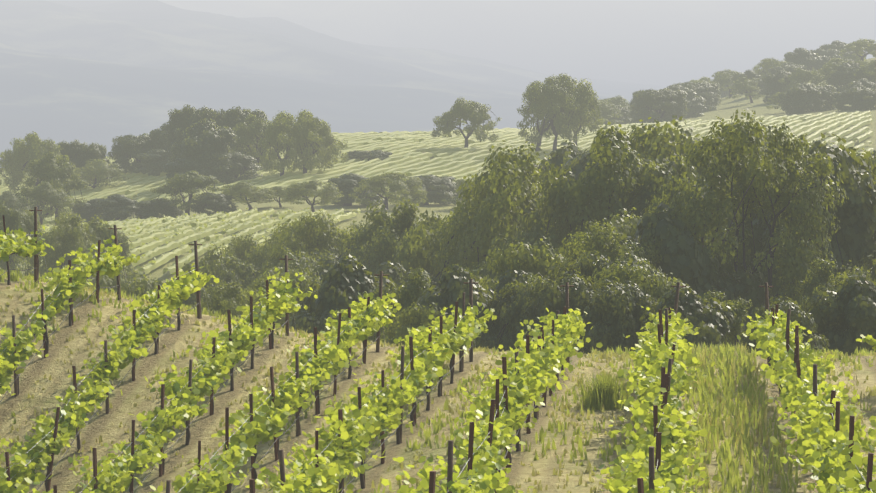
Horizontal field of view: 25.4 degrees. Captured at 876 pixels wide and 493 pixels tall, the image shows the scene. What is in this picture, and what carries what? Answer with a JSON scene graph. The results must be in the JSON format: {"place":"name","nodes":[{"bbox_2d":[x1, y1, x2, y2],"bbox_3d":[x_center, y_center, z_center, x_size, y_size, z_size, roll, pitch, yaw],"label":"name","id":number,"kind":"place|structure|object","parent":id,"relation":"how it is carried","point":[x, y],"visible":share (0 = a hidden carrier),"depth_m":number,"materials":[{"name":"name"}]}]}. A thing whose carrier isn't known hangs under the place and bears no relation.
{"place":"outdoors","nodes":[
{"label":"outdoors","id":0,"kind":"place"},
{"bbox_2d":[0,0,666,167],"bbox_3d":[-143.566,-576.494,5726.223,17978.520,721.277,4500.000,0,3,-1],"label":"mountain range","id":1,"kind":"structure","parent":0,"point":[103,72],"depth_m":5311.11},
{"bbox_2d":[0,111,872,224],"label":"vineyard hill","id":2,"kind":"structure","parent":0,"point":[454,157],"depth_m":491.27,"materials":[{"name":"green plant"}]},
{"bbox_2d":[430,97,500,147],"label":"tree","id":3,"kind":"object","parent":2,"relation":"on","point":[471,112],"visible":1,"depth_m":494.76,"materials":[{"name":"green plant"}]},
{"bbox_2d":[521,73,596,149],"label":"tree","id":4,"kind":"object","parent":2,"relation":"on","point":[564,80],"visible":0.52,"depth_m":482.64,"materials":[{"name":"green plant"}]},
{"bbox_2d":[539,80,604,144],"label":"tree","id":5,"kind":"object","parent":2,"relation":"on","point":[580,116],"visible":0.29,"depth_m":484.34,"materials":[{"name":"green plant"}]},
{"bbox_2d":[0,57,875,492],"bbox_3d":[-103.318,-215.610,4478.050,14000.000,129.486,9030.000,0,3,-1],"label":"terrain","id":6,"kind":"structure","parent":0,"point":[108,429],"depth_m":52.42,"materials":[{"name":"brown soil"}]},
{"bbox_2d":[0,137,31,194],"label":"tree","id":7,"kind":"object","parent":6,"relation":"on","point":[11,160],"visible":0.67,"depth_m":470.02,"materials":[{"name":"green plant"}]},
{"bbox_2d":[0,190,46,221],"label":"tree","id":8,"kind":"object","parent":6,"relation":"on","point":[9,198],"visible":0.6,"depth_m":362.40,"materials":[{"name":"green plant"}]},
{"bbox_2d":[0,201,48,275],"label":"tree","id":9,"kind":"object","parent":6,"relation":"on","point":[16,220],"visible":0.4,"depth_m":233.28,"materials":[{"name":"green plant"}]},
{"bbox_2d":[8,131,75,191],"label":"tree","id":10,"kind":"object","parent":6,"relation":"on","point":[37,148],"visible":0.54,"depth_m":466.24,"materials":[{"name":"green plant"}]},
{"bbox_2d":[18,181,74,226],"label":"tree","id":11,"kind":"object","parent":6,"relation":"on","point":[43,193],"visible":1,"depth_m":351.17,"materials":[{"name":"green plant"}]},
{"bbox_2d":[23,151,88,225],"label":"tree","id":12,"kind":"object","parent":6,"relation":"on","point":[53,173],"visible":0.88,"depth_m":372.72,"materials":[{"name":"green plant"}]},
{"bbox_2d":[17,211,97,282],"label":"bush","id":13,"kind":"object","parent":6,"relation":"on","point":[62,240],"visible":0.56,"depth_m":215.63,"materials":[{"name":"green plant"}]},
{"bbox_2d":[56,139,87,176],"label":"tree","id":14,"kind":"object","parent":6,"relation":"on","point":[72,151],"visible":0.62,"depth_m":475.48,"materials":[{"name":"green plant"}]},
{"bbox_2d":[68,198,104,222],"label":"bush","id":15,"kind":"object","parent":6,"relation":"on","point":[88,210],"visible":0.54,"depth_m":377.25,"materials":[{"name":"green plant"}]},
{"bbox_2d":[77,142,111,184],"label":"tree","id":16,"kind":"object","parent":6,"relation":"on","point":[92,151],"visible":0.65,"depth_m":474.76,"materials":[{"name":"green plant"}]},
{"bbox_2d":[67,159,128,187],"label":"tree","id":17,"kind":"object","parent":6,"relation":"on","point":[100,170],"visible":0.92,"depth_m":462.25,"materials":[{"name":"green plant"}]},
{"bbox_2d":[86,273,127,294],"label":"bush","id":18,"kind":"object","parent":6,"relation":"on","point":[106,281],"visible":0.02,"depth_m":146.85,"materials":[{"name":"green plant"}]},
{"bbox_2d":[81,215,139,287],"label":"bush","id":19,"kind":"object","parent":6,"relation":"on","point":[103,232],"visible":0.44,"depth_m":222.77,"materials":[{"name":"green plant"}]},
{"bbox_2d":[95,194,139,220],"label":"bush","id":20,"kind":"object","parent":6,"relation":"on","point":[118,207],"visible":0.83,"depth_m":368.77,"materials":[{"name":"green plant"}]},
{"bbox_2d":[107,133,159,173],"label":"tree","id":21,"kind":"object","parent":6,"relation":"on","point":[125,150],"visible":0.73,"depth_m":490.25,"materials":[{"name":"green plant"}]},
{"bbox_2d":[121,273,164,300],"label":"bush","id":22,"kind":"object","parent":6,"relation":"on","point":[144,285],"visible":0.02,"depth_m":132.27,"materials":[{"name":"green plant"}]},
{"bbox_2d":[132,149,171,175],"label":"tree","id":23,"kind":"object","parent":6,"relation":"on","point":[154,161],"visible":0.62,"depth_m":479.36,"materials":[{"name":"green plant"}]},
{"bbox_2d":[134,198,183,218],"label":"bush","id":24,"kind":"object","parent":6,"relation":"on","point":[147,209],"visible":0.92,"depth_m":365.28,"materials":[{"name":"green plant"}]},
{"bbox_2d":[149,122,169,151],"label":"tree","id":25,"kind":"object","parent":6,"relation":"on","point":[158,136],"visible":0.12,"depth_m":489.71,"materials":[{"name":"green plant"}]},
{"bbox_2d":[149,170,219,215],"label":"tree","id":26,"kind":"object","parent":6,"relation":"on","point":[190,183],"visible":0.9,"depth_m":363.07,"materials":[{"name":"green plant"}]},
{"bbox_2d":[150,262,225,307],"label":"bush","id":27,"kind":"object","parent":6,"relation":"on","point":[189,301],"visible":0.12,"depth_m":147.07,"materials":[{"name":"green plant"}]},
{"bbox_2d":[164,104,218,162],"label":"tree","id":28,"kind":"object","parent":6,"relation":"on","point":[187,116],"visible":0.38,"depth_m":477.82,"materials":[{"name":"green plant"}]},
{"bbox_2d":[163,156,223,188],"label":"tree","id":29,"kind":"object","parent":6,"relation":"on","point":[183,165],"visible":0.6,"depth_m":438.72,"materials":[{"name":"green plant"}]},
{"bbox_2d":[27,207,360,274],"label":"vineyard","id":30,"kind":"object","parent":6,"relation":"on","point":[182,230],"visible":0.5,"depth_m":299.16,"materials":[{"name":"green plant"}]},
{"bbox_2d":[171,118,236,178],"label":"tree","id":31,"kind":"object","parent":6,"relation":"on","point":[204,140],"visible":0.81,"depth_m":443.59,"materials":[{"name":"green plant"}]},
{"bbox_2d":[188,192,238,215],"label":"bush","id":32,"kind":"object","parent":6,"relation":"on","point":[215,202],"visible":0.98,"depth_m":359.74,"materials":[{"name":"green plant"}]},
{"bbox_2d":[191,279,260,318],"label":"bush","id":33,"kind":"object","parent":6,"relation":"on","point":[224,303],"visible":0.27,"depth_m":116.71,"materials":[{"name":"green plant"}]},
{"bbox_2d":[194,244,260,289],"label":"bush","id":34,"kind":"object","parent":6,"relation":"on","point":[211,263],"visible":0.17,"depth_m":172.53,"materials":[{"name":"green plant"}]},
{"bbox_2d":[202,151,262,183],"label":"bush","id":35,"kind":"object","parent":6,"relation":"on","point":[234,165],"visible":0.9,"depth_m":441.31,"materials":[{"name":"green plant"}]},
{"bbox_2d":[210,269,255,293],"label":"bush","id":36,"kind":"object","parent":6,"relation":"on","point":[230,274],"visible":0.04,"depth_m":169.74,"materials":[{"name":"green plant"}]},
{"bbox_2d":[212,106,270,163],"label":"tree","id":37,"kind":"object","parent":6,"relation":"on","point":[232,118],"visible":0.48,"depth_m":473.29,"materials":[{"name":"green plant"}]},
{"bbox_2d":[219,232,263,264],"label":"bush","id":38,"kind":"object","parent":6,"relation":"on","point":[238,246],"visible":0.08,"depth_m":198.68,"materials":[{"name":"green plant"}]},
{"bbox_2d":[219,181,276,209],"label":"tree","id":39,"kind":"object","parent":6,"relation":"on","point":[240,190],"visible":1,"depth_m":362.29,"materials":[{"name":"green plant"}]},
{"bbox_2d":[229,114,275,163],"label":"tree","id":40,"kind":"object","parent":6,"relation":"on","point":[251,127],"visible":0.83,"depth_m":460.02,"materials":[{"name":"green plant"}]},
{"bbox_2d":[237,272,301,327],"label":"bush","id":41,"kind":"object","parent":6,"relation":"on","point":[256,286],"visible":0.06,"depth_m":123.44,"materials":[{"name":"green plant"}]},
{"bbox_2d":[242,217,318,279],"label":"bush","id":42,"kind":"object","parent":6,"relation":"on","point":[255,260],"depth_m":181.60,"materials":[{"name":"green plant"}]},
{"bbox_2d":[253,266,321,326],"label":"bush","id":43,"kind":"object","parent":6,"relation":"on","point":[302,285],"visible":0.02,"depth_m":125.64,"materials":[{"name":"green plant"}]},
{"bbox_2d":[247,241,330,290],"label":"bush","id":44,"kind":"object","parent":6,"relation":"on","point":[298,261],"visible":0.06,"depth_m":158.00,"materials":[{"name":"green plant"}]},
{"bbox_2d":[256,110,325,175],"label":"tree","id":45,"kind":"object","parent":6,"relation":"on","point":[278,132],"visible":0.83,"depth_m":437.55,"materials":[{"name":"green plant"}]},
{"bbox_2d":[260,209,356,269],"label":"bush","id":46,"kind":"object","parent":6,"relation":"on","point":[325,236],"visible":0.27,"depth_m":174.62,"materials":[{"name":"green plant"}]},
{"bbox_2d":[282,179,343,211],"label":"tree","id":47,"kind":"object","parent":6,"relation":"on","point":[328,194],"visible":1,"depth_m":348.39,"materials":[{"name":"green plant"}]},
{"bbox_2d":[283,109,348,173],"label":"tree","id":48,"kind":"object","parent":6,"relation":"on","point":[315,130],"visible":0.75,"depth_m":441.08,"materials":[{"name":"green plant"}]},
{"bbox_2d":[289,308,346,336],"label":"bush","id":49,"kind":"object","parent":6,"relation":"on","point":[305,322],"visible":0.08,"depth_m":101.79,"materials":[{"name":"green plant"}]},
{"bbox_2d":[306,257,338,286],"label":"bush","id":50,"kind":"object","parent":6,"relation":"on","point":[324,267],"depth_m":135.44,"materials":[{"name":"green plant"}]},
{"bbox_2d":[295,254,405,330],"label":"bush","id":51,"kind":"object","parent":6,"relation":"on","point":[342,286],"visible":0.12,"depth_m":104.08,"materials":[{"name":"green plant"}]},
{"bbox_2d":[327,173,385,205],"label":"tree","id":52,"kind":"object","parent":6,"relation":"on","point":[347,183],"visible":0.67,"depth_m":371.49,"materials":[{"name":"green plant"}]},
{"bbox_2d":[348,171,426,209],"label":"tree","id":53,"kind":"object","parent":6,"relation":"on","point":[395,183],"visible":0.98,"depth_m":360.02,"materials":[{"name":"green plant"}]},
{"bbox_2d":[336,199,442,266],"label":"bush","id":54,"kind":"object","parent":6,"relation":"on","point":[379,218],"visible":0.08,"depth_m":163.75,"materials":[{"name":"green plant"}]},
{"bbox_2d":[376,260,408,289],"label":"bush","id":55,"kind":"object","parent":6,"relation":"on","point":[391,273],"depth_m":139.50,"materials":[{"name":"green plant"}]},
{"bbox_2d":[359,198,447,277],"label":"bush","id":56,"kind":"object","parent":6,"relation":"on","point":[406,217],"visible":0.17,"depth_m":157.11,"materials":[{"name":"green plant"}]},
{"bbox_2d":[370,267,440,339],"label":"bush","id":57,"kind":"object","parent":6,"relation":"on","point":[414,287],"visible":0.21,"depth_m":99.78,"materials":[{"name":"green plant"}]},
{"bbox_2d":[398,174,460,205],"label":"tree","id":58,"kind":"object","parent":6,"relation":"on","point":[439,189],"visible":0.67,"depth_m":373.94,"materials":[{"name":"green plant"}]},
{"bbox_2d":[380,302,485,348],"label":"bush","id":59,"kind":"object","parent":6,"relation":"on","point":[399,327],"visible":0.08,"depth_m":94.15,"materials":[{"name":"green plant"}]},
{"bbox_2d":[392,196,480,283],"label":"bush","id":60,"kind":"object","parent":6,"relation":"on","point":[416,249],"visible":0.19,"depth_m":145.02,"materials":[{"name":"green plant"}]},
{"bbox_2d":[0,207,875,492],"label":"vineyard","id":61,"kind":"object","parent":6,"relation":"on","point":[828,429],"visible":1,"depth_m":43.92,"materials":[{"name":"green plant"}]},
{"bbox_2d":[0,268,875,492],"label":"grass tufts","id":62,"kind":"object","parent":6,"relation":"on","point":[602,394],"visible":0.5,"depth_m":47.54,"materials":[{"name":"plant"}]},
{"bbox_2d":[415,264,499,346],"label":"bush","id":63,"kind":"object","parent":6,"relation":"on","point":[453,286],"visible":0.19,"depth_m":95.66,"materials":[{"name":"green plant"}]},
{"bbox_2d":[427,140,568,285],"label":"tree","id":64,"kind":"object","parent":6,"relation":"on","point":[511,187],"visible":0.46,"depth_m":137.19,"materials":[{"name":"green plant"}]},
{"bbox_2d":[486,268,528,295],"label":"bush","id":65,"kind":"object","parent":6,"relation":"on","point":[504,280],"visible":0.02,"depth_m":105.78,"materials":[{"name":"green plant"}]},
{"bbox_2d":[463,232,559,284],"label":"bush","id":66,"kind":"object","parent":6,"relation":"on","point":[484,271],"visible":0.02,"depth_m":128.80,"materials":[{"name":"green plant"}]},
{"bbox_2d":[480,279,544,351],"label":"bush","id":67,"kind":"object","parent":6,"relation":"on","point":[508,308],"visible":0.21,"depth_m":93.64,"materials":[{"name":"green plant"}]},
{"bbox_2d":[460,236,577,294],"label":"bush","id":68,"kind":"object","parent":6,"relation":"on","point":[525,260],"visible":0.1,"depth_m":107.34,"materials":[{"name":"green plant"}]},
{"bbox_2d":[516,76,588,151],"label":"tree","id":69,"kind":"object","parent":6,"relation":"on","point":[535,91],"visible":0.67,"depth_m":479.30,"materials":[{"name":"green plant"}]},
{"bbox_2d":[516,268,595,347],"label":"bush","id":70,"kind":"object","parent":6,"relation":"on","point":[550,297],"visible":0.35,"depth_m":90.40,"materials":[{"name":"green plant"}]},
{"bbox_2d":[530,140,586,184],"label":"tree","id":71,"kind":"object","parent":6,"relation":"on","point":[556,159],"depth_m":204.72,"materials":[{"name":"green plant"}]},
{"bbox_2d":[554,146,594,181],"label":"tree","id":72,"kind":"object","parent":6,"relation":"on","point":[577,166],"depth_m":183.11,"materials":[{"name":"green plant"}]},
{"bbox_2d":[546,207,641,266],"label":"bush","id":73,"kind":"object","parent":6,"relation":"on","point":[624,224],"visible":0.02,"depth_m":120.29,"materials":[{"name":"green plant"}]},
{"bbox_2d":[573,100,623,124],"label":"tree","id":74,"kind":"object","parent":6,"relation":"on","point":[607,109],"visible":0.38,"depth_m":683.07,"materials":[{"name":"green plant"}]},
{"bbox_2d":[506,121,696,256],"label":"tree","id":75,"kind":"object","parent":6,"relation":"on","point":[614,169],"visible":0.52,"depth_m":130.35,"materials":[{"name":"green plant"}]},
{"bbox_2d":[540,218,662,285],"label":"bush","id":76,"kind":"object","parent":6,"relation":"on","point":[603,242],"visible":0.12,"depth_m":108.05,"materials":[{"name":"green plant"}]},
{"bbox_2d":[548,250,666,297],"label":"bush","id":77,"kind":"object","parent":6,"relation":"on","point":[586,268],"visible":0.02,"depth_m":95.25,"materials":[{"name":"green plant"}]},
{"bbox_2d":[573,275,657,353],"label":"bush","id":78,"kind":"object","parent":6,"relation":"on","point":[615,310],"visible":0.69,"depth_m":86.19,"materials":[{"name":"green plant"}]},
{"bbox_2d":[603,104,631,125],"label":"tree","id":79,"kind":"object","parent":6,"relation":"on","point":[625,112],"visible":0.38,"depth_m":715.03,"materials":[{"name":"green plant"}]},
{"bbox_2d":[586,259,701,302],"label":"bush","id":80,"kind":"object","parent":6,"relation":"on","point":[659,288],"visible":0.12,"depth_m":91.84,"materials":[{"name":"green plant"}]},
{"bbox_2d":[629,88,688,122],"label":"tree","id":81,"kind":"object","parent":6,"relation":"on","point":[669,102],"visible":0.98,"depth_m":647.68,"materials":[{"name":"green plant"}]},
{"bbox_2d":[615,171,741,275],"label":"tree","id":82,"kind":"object","parent":6,"relation":"on","point":[638,209],"visible":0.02,"depth_m":129.82,"materials":[{"name":"green plant"}]},
{"bbox_2d":[656,85,706,116],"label":"tree","id":83,"kind":"object","parent":6,"relation":"on","point":[694,104],"visible":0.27,"depth_m":752.39,"materials":[{"name":"green plant"}]},
{"bbox_2d":[637,283,736,347],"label":"bush","id":84,"kind":"object","parent":6,"relation":"on","point":[712,322],"visible":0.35,"depth_m":82.95,"materials":[{"name":"green plant"}]},
{"bbox_2d":[623,115,750,187],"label":"tree","id":85,"kind":"object","parent":6,"relation":"on","point":[653,144],"visible":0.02,"depth_m":154.22,"materials":[{"name":"green plant"}]},
{"bbox_2d":[614,201,773,349],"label":"bush","id":86,"kind":"object","parent":6,"relation":"on","point":[693,265],"visible":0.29,"depth_m":108.71,"materials":[{"name":"green plant"}]},
{"bbox_2d":[672,81,720,112],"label":"tree","id":87,"kind":"object","parent":6,"relation":"on","point":[709,93],"visible":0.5,"depth_m":797.13,"materials":[{"name":"green plant"}]},
{"bbox_2d":[709,69,744,97],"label":"tree","id":88,"kind":"object","parent":6,"relation":"on","point":[725,77],"visible":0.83,"depth_m":892.42,"materials":[{"name":"green plant"}]},
{"bbox_2d":[702,290,752,349],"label":"bush","id":89,"kind":"object","parent":6,"relation":"on","point":[740,318],"visible":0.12,"depth_m":85.53,"materials":[{"name":"green plant"}]},
{"bbox_2d":[725,77,764,102],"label":"tree","id":90,"kind":"object","parent":6,"relation":"on","point":[743,83],"visible":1,"depth_m":798.45,"materials":[{"name":"green plant"}]},
{"bbox_2d":[737,70,764,96],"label":"tree","id":91,"kind":"object","parent":6,"relation":"on","point":[750,74],"visible":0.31,"depth_m":846.97,"materials":[{"name":"green plant"}]},
{"bbox_2d":[640,108,863,302],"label":"tree","id":92,"kind":"object","parent":6,"relation":"on","point":[757,173],"visible":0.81,"depth_m":110.65,"materials":[{"name":"green plant"}]},
{"bbox_2d":[753,58,788,76],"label":"tree","id":93,"kind":"object","parent":6,"relation":"on","point":[766,65],"visible":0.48,"depth_m":901.03,"materials":[{"name":"green plant"}]},
{"bbox_2d":[761,70,791,102],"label":"tree","id":94,"kind":"object","parent":6,"relation":"on","point":[773,85],"visible":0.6,"depth_m":770.64,"materials":[{"name":"green plant"}]},
{"bbox_2d":[740,296,828,355],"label":"bush","id":95,"kind":"object","parent":6,"relation":"on","point":[802,318],"visible":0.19,"depth_m":81.19,"materials":[{"name":"green plant"}]},
{"bbox_2d":[717,133,875,307],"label":"tree","id":96,"kind":"object","parent":6,"relation":"on","point":[855,214],"visible":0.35,"depth_m":116.02,"materials":[{"name":"green plant"}]},
{"bbox_2d":[777,83,821,113],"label":"tree","id":97,"kind":"object","parent":6,"relation":"on","point":[800,97],"visible":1,"depth_m":670.54,"materials":[{"name":"green plant"}]},
{"bbox_2d":[779,67,826,90],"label":"tree","id":98,"kind":"object","parent":6,"relation":"on","point":[804,76],"visible":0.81,"depth_m":762.70,"materials":[{"name":"green plant"}]},
{"bbox_2d":[784,48,832,70],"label":"tree","id":99,"kind":"object","parent":6,"relation":"on","point":[809,60],"visible":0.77,"depth_m":908.65,"materials":[{"name":"green plant"}]},
{"bbox_2d":[792,83,836,110],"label":"tree","id":100,"kind":"object","parent":6,"relation":"on","point":[825,102],"visible":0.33,"depth_m":677.45,"materials":[{"name":"green plant"}]},
{"bbox_2d":[810,58,851,84],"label":"tree","id":101,"kind":"object","parent":6,"relation":"on","point":[829,68],"visible":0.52,"depth_m":751.86,"materials":[{"name":"green plant"}]},
{"bbox_2d":[792,257,871,306],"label":"bush","id":102,"kind":"object","parent":6,"relation":"on","point":[819,279],"visible":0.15,"depth_m":105.04,"materials":[{"name":"green plant"}]},
{"bbox_2d":[799,273,875,355],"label":"bush","id":103,"kind":"object","parent":6,"relation":"on","point":[844,317],"visible":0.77,"depth_m":87.42,"materials":[{"name":"green plant"}]},
{"bbox_2d":[826,61,872,91],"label":"tree","id":104,"kind":"object","parent":6,"relation":"on","point":[845,75],"visible":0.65,"depth_m":744.26,"materials":[{"name":"green plant"}]},
{"bbox_2d":[831,85,870,110],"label":"tree","id":105,"kind":"object","parent":6,"relation":"on","point":[843,98],"visible":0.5,"depth_m":660.01,"materials":[{"name":"green plant"}]},
{"bbox_2d":[837,38,875,61],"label":"tree","id":106,"kind":"object","parent":6,"relation":"on","point":[858,47],"visible":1,"depth_m":892.00,"materials":[{"name":"green plant"}]},
{"bbox_2d":[845,254,875,281],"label":"tree","id":107,"kind":"object","parent":6,"relation":"on","point":[871,267],"visible":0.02,"depth_m":113.51,"materials":[{"name":"green plant"}]},
{"bbox_2d":[850,59,875,82],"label":"tree","id":108,"kind":"object","parent":6,"relation":"on","point":[869,69],"visible":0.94,"depth_m":734.80,"materials":[{"name":"green plant"}]},
{"bbox_2d":[852,89,875,109],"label":"tree","id":109,"kind":"object","parent":6,"relation":"on","point":[865,99],"visible":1,"depth_m":649.90,"materials":[{"name":"green plant"}]},
{"bbox_2d":[158,0,875,86],"bbox_3d":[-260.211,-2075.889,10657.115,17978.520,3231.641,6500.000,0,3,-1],"label":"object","id":110,"kind":"structure","parent":0,"point":[665,43],"depth_m":8130.68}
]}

